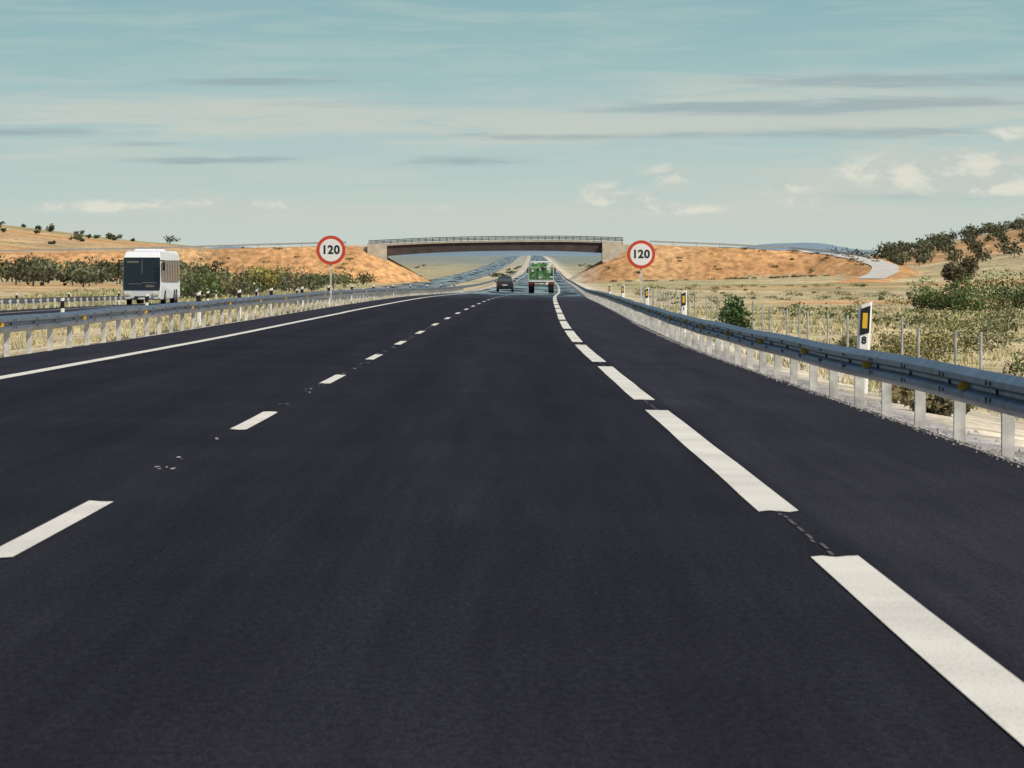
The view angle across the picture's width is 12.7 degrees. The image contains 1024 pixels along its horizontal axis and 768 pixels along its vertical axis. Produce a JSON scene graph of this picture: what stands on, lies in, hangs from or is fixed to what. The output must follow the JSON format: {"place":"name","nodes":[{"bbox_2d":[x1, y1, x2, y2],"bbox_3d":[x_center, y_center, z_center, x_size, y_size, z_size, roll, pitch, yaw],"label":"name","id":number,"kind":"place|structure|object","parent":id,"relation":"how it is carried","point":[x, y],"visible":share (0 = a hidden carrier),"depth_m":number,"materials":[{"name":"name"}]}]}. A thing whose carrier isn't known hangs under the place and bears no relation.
{"place":"outdoors","nodes":[
{"label":"outdoors","id":0,"kind":"place"},
{"bbox_2d":[0,295,409,357],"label":"dry grass","id":1,"kind":"structure","parent":0,"point":[140,329],"depth_m":154.49,"materials":[{"name":"beige plant"}]},
{"bbox_2d":[0,256,518,315],"bbox_3d":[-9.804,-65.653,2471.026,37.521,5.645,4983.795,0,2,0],"label":"road","id":2,"kind":"structure","parent":0,"point":[483,271],"depth_m":873.25,"materials":[{"name":"grey asphalt"}]},
{"bbox_2d":[117,249,179,304],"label":"coach bus","id":3,"kind":"object","parent":2,"relation":"on","point":[153,274],"visible":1,"depth_m":310.05,"materials":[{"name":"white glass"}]},
{"bbox_2d":[10,261,511,312],"bbox_3d":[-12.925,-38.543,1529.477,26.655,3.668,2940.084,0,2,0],"label":"road marking","id":4,"kind":"object","parent":2,"relation":"on","point":[293,302],"visible":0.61,"depth_m":688.95,"materials":[{"name":"paint"}]},
{"bbox_2d":[0,255,1023,767],"bbox_3d":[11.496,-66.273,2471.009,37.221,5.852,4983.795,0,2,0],"label":"road","id":5,"kind":"structure","parent":0,"point":[516,529],"depth_m":19.57,"materials":[{"name":"black asphalt"}]},
{"bbox_2d":[0,294,511,557],"bbox_3d":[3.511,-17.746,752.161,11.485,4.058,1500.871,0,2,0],"label":"road marking","id":6,"kind":"object","parent":5,"relation":"on","point":[20,544],"visible":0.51,"depth_m":21.88,"materials":[{"name":"paint"}]},
{"bbox_2d":[0,273,527,378],"bbox_3d":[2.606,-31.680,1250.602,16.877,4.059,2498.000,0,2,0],"label":"road marking","id":7,"kind":"object","parent":5,"relation":"on","point":[65,365],"visible":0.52,"depth_m":75.23,"materials":[{"name":"paint"}]},
{"bbox_2d":[155,326,429,468],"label":"paint drips","id":8,"kind":"object","parent":5,"relation":"on","point":[217,438],"visible":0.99,"depth_m":30.03,"materials":[{"name":"white paint"}]},
{"bbox_2d":[495,276,515,291],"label":"car","id":9,"kind":"object","parent":5,"relation":"on","point":[504,282],"visible":1,"depth_m":451.96,"materials":[{"name":"paint"}]},
{"bbox_2d":[527,261,555,292],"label":"truck","id":10,"kind":"object","parent":5,"relation":"on","point":[541,273],"visible":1,"depth_m":439.83,"materials":[{"name":"green metal"}]},
{"bbox_2d":[559,313,834,554],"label":"worn line","id":11,"kind":"object","parent":5,"relation":"on","point":[812,540],"visible":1,"depth_m":21.93,"materials":[{"name":"white paint"}]},
{"bbox_2d":[553,281,1023,745],"bbox_3d":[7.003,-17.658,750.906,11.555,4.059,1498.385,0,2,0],"label":"road marking","id":12,"kind":"object","parent":5,"relation":"on","point":[989,686],"visible":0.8,"depth_m":16.54,"materials":[{"name":"paint"}]},
{"bbox_2d":[0,225,1023,462],"bbox_3d":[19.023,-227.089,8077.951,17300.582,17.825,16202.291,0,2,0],"label":"ground","id":13,"kind":"structure","parent":0,"point":[664,267],"depth_m":986.82,"materials":[{"name":"soil"}]},
{"bbox_2d":[60,298,64,311],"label":"delineator post","id":14,"kind":"object","parent":13,"relation":"on","point":[62,304],"visible":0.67,"depth_m":164.95,"materials":[{"name":"white paint"}]},
{"bbox_2d":[0,296,126,310],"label":"guardrail","id":15,"kind":"object","parent":13,"relation":"on","point":[17,301],"visible":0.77,"depth_m":294.10,"materials":[{"name":"grey metal"}]},
{"bbox_2d":[0,252,229,286],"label":"olive grove","id":16,"kind":"object","parent":13,"relation":"on","point":[38,269],"visible":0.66,"depth_m":819.28,"materials":[{"name":"green plant"}]},
{"bbox_2d":[0,221,245,247],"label":"hill scrub","id":17,"kind":"object","parent":13,"relation":"on","point":[77,236],"visible":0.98,"depth_m":1390.44,"materials":[{"name":"green plant"}]},
{"bbox_2d":[145,294,147,304],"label":"delineator post","id":18,"kind":"object","parent":13,"relation":"on","point":[146,299],"visible":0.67,"depth_m":199.94,"materials":[{"name":"white paint"}]},
{"bbox_2d":[0,287,344,310],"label":"dry grass","id":19,"kind":"structure","parent":13,"relation":"on","point":[88,292],"depth_m":538.08,"materials":[{"name":"beige plant"}]},
{"bbox_2d":[196,292,200,325],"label":"delineator post","id":20,"kind":"object","parent":13,"relation":"on","point":[198,298],"visible":0.5,"depth_m":149.96,"materials":[{"name":"white paint"}]},
{"bbox_2d":[206,291,208,311],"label":"delineator post","id":21,"kind":"object","parent":13,"relation":"on","point":[207,295],"visible":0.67,"depth_m":235.93,"materials":[{"name":"white paint"}]},
{"bbox_2d":[237,290,240,319],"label":"delineator post","id":22,"kind":"object","parent":13,"relation":"on","point":[238,293],"visible":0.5,"depth_m":169.94,"materials":[{"name":"white paint"}]},
{"bbox_2d":[0,271,517,356],"bbox_3d":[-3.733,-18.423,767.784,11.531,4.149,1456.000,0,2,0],"label":"guardrail","id":23,"kind":"object","parent":13,"relation":"on","point":[28,323],"visible":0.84,"depth_m":125.99,"materials":[{"name":"grey metal"}]},
{"bbox_2d":[247,265,280,289],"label":"yellow green tree","id":24,"kind":"object","parent":13,"relation":"on","point":[270,276],"visible":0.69,"depth_m":664.46,"materials":[{"name":"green plant"}]},
{"bbox_2d":[269,288,272,313],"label":"delineator post","id":25,"kind":"object","parent":13,"relation":"on","point":[271,291],"visible":0.5,"depth_m":189.94,"materials":[{"name":"white paint"}]},
{"bbox_2d":[179,258,378,298],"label":"roadside shrubs","id":26,"kind":"object","parent":13,"relation":"on","point":[203,282],"visible":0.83,"depth_m":653.40,"materials":[{"name":"green plant"}]},
{"bbox_2d":[300,287,303,307],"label":"delineator post","id":27,"kind":"object","parent":13,"relation":"on","point":[301,289],"visible":0.5,"depth_m":213.94,"materials":[{"name":"white paint"}]},
{"bbox_2d":[316,236,344,306],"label":"speed limit sign","id":28,"kind":"object","parent":13,"relation":"on","point":[330,250],"visible":0.98,"depth_m":195.89,"materials":[{"name":"white metal"}]},
{"bbox_2d":[0,240,868,257],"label":"embankment barrier","id":29,"kind":"object","parent":13,"relation":"on","point":[673,242],"visible":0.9,"depth_m":998.30,"materials":[{"name":"metal"}]},
{"bbox_2d":[355,236,654,261],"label":"overpass bridge","id":30,"kind":"structure","parent":13,"relation":"on","point":[610,250],"depth_m":997.94,"materials":[{"name":"concrete"}]},
{"bbox_2d":[68,247,1023,352],"bbox_3d":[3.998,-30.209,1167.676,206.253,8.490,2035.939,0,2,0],"label":"field scrub","id":31,"kind":"object","parent":13,"relation":"on","point":[915,318],"visible":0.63,"depth_m":437.04,"materials":[{"name":"green plant"}]},
{"bbox_2d":[621,285,624,297],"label":"delineator post","id":32,"kind":"object","parent":13,"relation":"on","point":[622,290],"visible":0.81,"depth_m":261.91,"materials":[{"name":"white paint"}]},
{"bbox_2d":[627,240,654,302],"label":"speed limit sign","id":33,"kind":"object","parent":13,"relation":"on","point":[640,254],"visible":1,"depth_m":201.89,"materials":[{"name":"white metal"}]},
{"bbox_2d":[645,287,648,304],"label":"delineator post","id":34,"kind":"object","parent":13,"relation":"on","point":[646,296],"visible":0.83,"depth_m":199.92,"materials":[{"name":"white paint"}]},
{"bbox_2d":[680,290,686,331],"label":"delineator post","id":35,"kind":"object","parent":13,"relation":"on","point":[683,302],"visible":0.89,"depth_m":140.94,"materials":[{"name":"white paint"}]},
{"bbox_2d":[714,296,754,328],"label":"bush","id":36,"kind":"object","parent":13,"relation":"on","point":[733,311],"visible":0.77,"depth_m":135.73,"materials":[{"name":"green plant"}]},
{"bbox_2d":[559,271,1023,459],"bbox_3d":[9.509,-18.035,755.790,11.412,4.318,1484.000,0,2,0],"label":"guardrail","id":37,"kind":"object","parent":13,"relation":"on","point":[960,386],"visible":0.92,"depth_m":51.62,"materials":[{"name":"grey metal"}]},
{"bbox_2d":[632,322,1023,466],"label":"gravel","id":38,"kind":"structure","parent":13,"relation":"on","point":[938,433],"depth_m":48.98,"materials":[{"name":"grey gravel"}]},
{"bbox_2d":[643,288,1023,369],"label":"wire fence","id":39,"kind":"object","parent":13,"relation":"on","point":[981,337],"visible":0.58,"depth_m":120.89,"materials":[{"name":"metal"}]},
{"bbox_2d":[644,302,1023,422],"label":"dry grass","id":40,"kind":"structure","parent":13,"relation":"on","point":[701,311],"depth_m":201.73,"materials":[{"name":"beige plant"}]},
{"bbox_2d":[819,333,856,346],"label":"dry shrub","id":41,"kind":"object","parent":13,"relation":"on","point":[851,341],"visible":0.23,"depth_m":130.87,"materials":[{"name":"green plant"}]},
{"bbox_2d":[857,302,871,393],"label":"delineator post","id":42,"kind":"object","parent":13,"relation":"on","point":[864,325],"visible":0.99,"depth_m":65.96,"materials":[{"name":"white paint"}]},
{"bbox_2d":[850,343,891,351],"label":"dry shrub","id":43,"kind":"object","parent":13,"relation":"on","point":[853,345],"visible":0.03,"depth_m":111.80,"materials":[{"name":"green plant"}]},
{"bbox_2d":[880,384,913,404],"bbox_3d":[5.374,0.111,60.332,1.019,0.678,1.304,0,2,-14],"label":"dry shrub","id":44,"kind":"object","parent":13,"relation":"on","point":[899,392],"visible":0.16,"depth_m":60.28,"materials":[{"name":"green plant"}]},
{"bbox_2d":[870,314,935,358],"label":"dry shrub","id":45,"kind":"object","parent":13,"relation":"on","point":[897,347],"visible":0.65,"depth_m":121.90,"materials":[{"name":"green plant"}]},
{"bbox_2d":[827,219,1023,262],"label":"hedgerow","id":46,"kind":"object","parent":13,"relation":"on","point":[905,246],"visible":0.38,"depth_m":1171.10,"materials":[{"name":"green plant"}]},
{"bbox_2d":[899,314,978,361],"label":"dry shrub","id":47,"kind":"object","parent":13,"relation":"on","point":[937,348],"visible":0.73,"depth_m":126.01,"materials":[{"name":"green plant"}]},
{"bbox_2d":[904,393,974,416],"bbox_3d":[5.205,0.217,56.042,0.846,0.505,0.854,0,2,0],"label":"dry shrub","id":48,"kind":"object","parent":13,"relation":"on","point":[939,405],"visible":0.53,"depth_m":55.84,"materials":[{"name":"green plant"}]},
{"bbox_2d":[884,214,1023,265],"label":"olive trees","id":49,"kind":"object","parent":13,"relation":"on","point":[892,255],"visible":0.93,"depth_m":1079.61,"materials":[{"name":"green plant"}]},
{"bbox_2d":[941,255,979,287],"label":"tree","id":50,"kind":"object","parent":13,"relation":"on","point":[954,271],"visible":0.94,"depth_m":719.53,"materials":[{"name":"green plant"}]},
{"bbox_2d":[902,268,1023,312],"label":"green thicket","id":51,"kind":"object","parent":13,"relation":"on","point":[940,300],"visible":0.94,"depth_m":346.99,"materials":[{"name":"green plant"}]},
{"bbox_2d":[920,306,1012,353],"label":"dry shrub","id":52,"kind":"object","parent":13,"relation":"on","point":[966,344],"visible":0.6,"depth_m":149.63,"materials":[{"name":"green plant"}]},
{"bbox_2d":[945,289,1022,328],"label":"dry shrub","id":53,"kind":"object","parent":13,"relation":"on","point":[996,307],"visible":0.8,"depth_m":200.78,"materials":[{"name":"green plant"}]},
{"bbox_2d":[955,305,1023,347],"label":"dry shrub","id":54,"kind":"object","parent":13,"relation":"on","point":[993,329],"visible":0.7,"depth_m":164.76,"materials":[{"name":"green plant"}]},
{"bbox_2d":[1002,349,1023,375],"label":"dry shrub","id":55,"kind":"object","parent":13,"relation":"on","point":[1017,368],"visible":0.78,"depth_m":107.95,"materials":[{"name":"green plant"}]},
{"bbox_2d":[0,0,1023,249],"label":"sky","id":56,"kind":"structure","parent":0,"point":[853,124],"materials":[{"name":"blue"}]},
{"bbox_2d":[211,243,880,255],"bbox_3d":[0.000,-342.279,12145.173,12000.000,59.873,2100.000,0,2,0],"label":"hills","id":57,"kind":"structure","parent":0,"point":[819,246],"depth_m":11757.48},
{"bbox_2d":[738,247,898,278],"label":"path","id":58,"kind":"structure","parent":0,"point":[882,269],"depth_m":953.10,"materials":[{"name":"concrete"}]}
]}

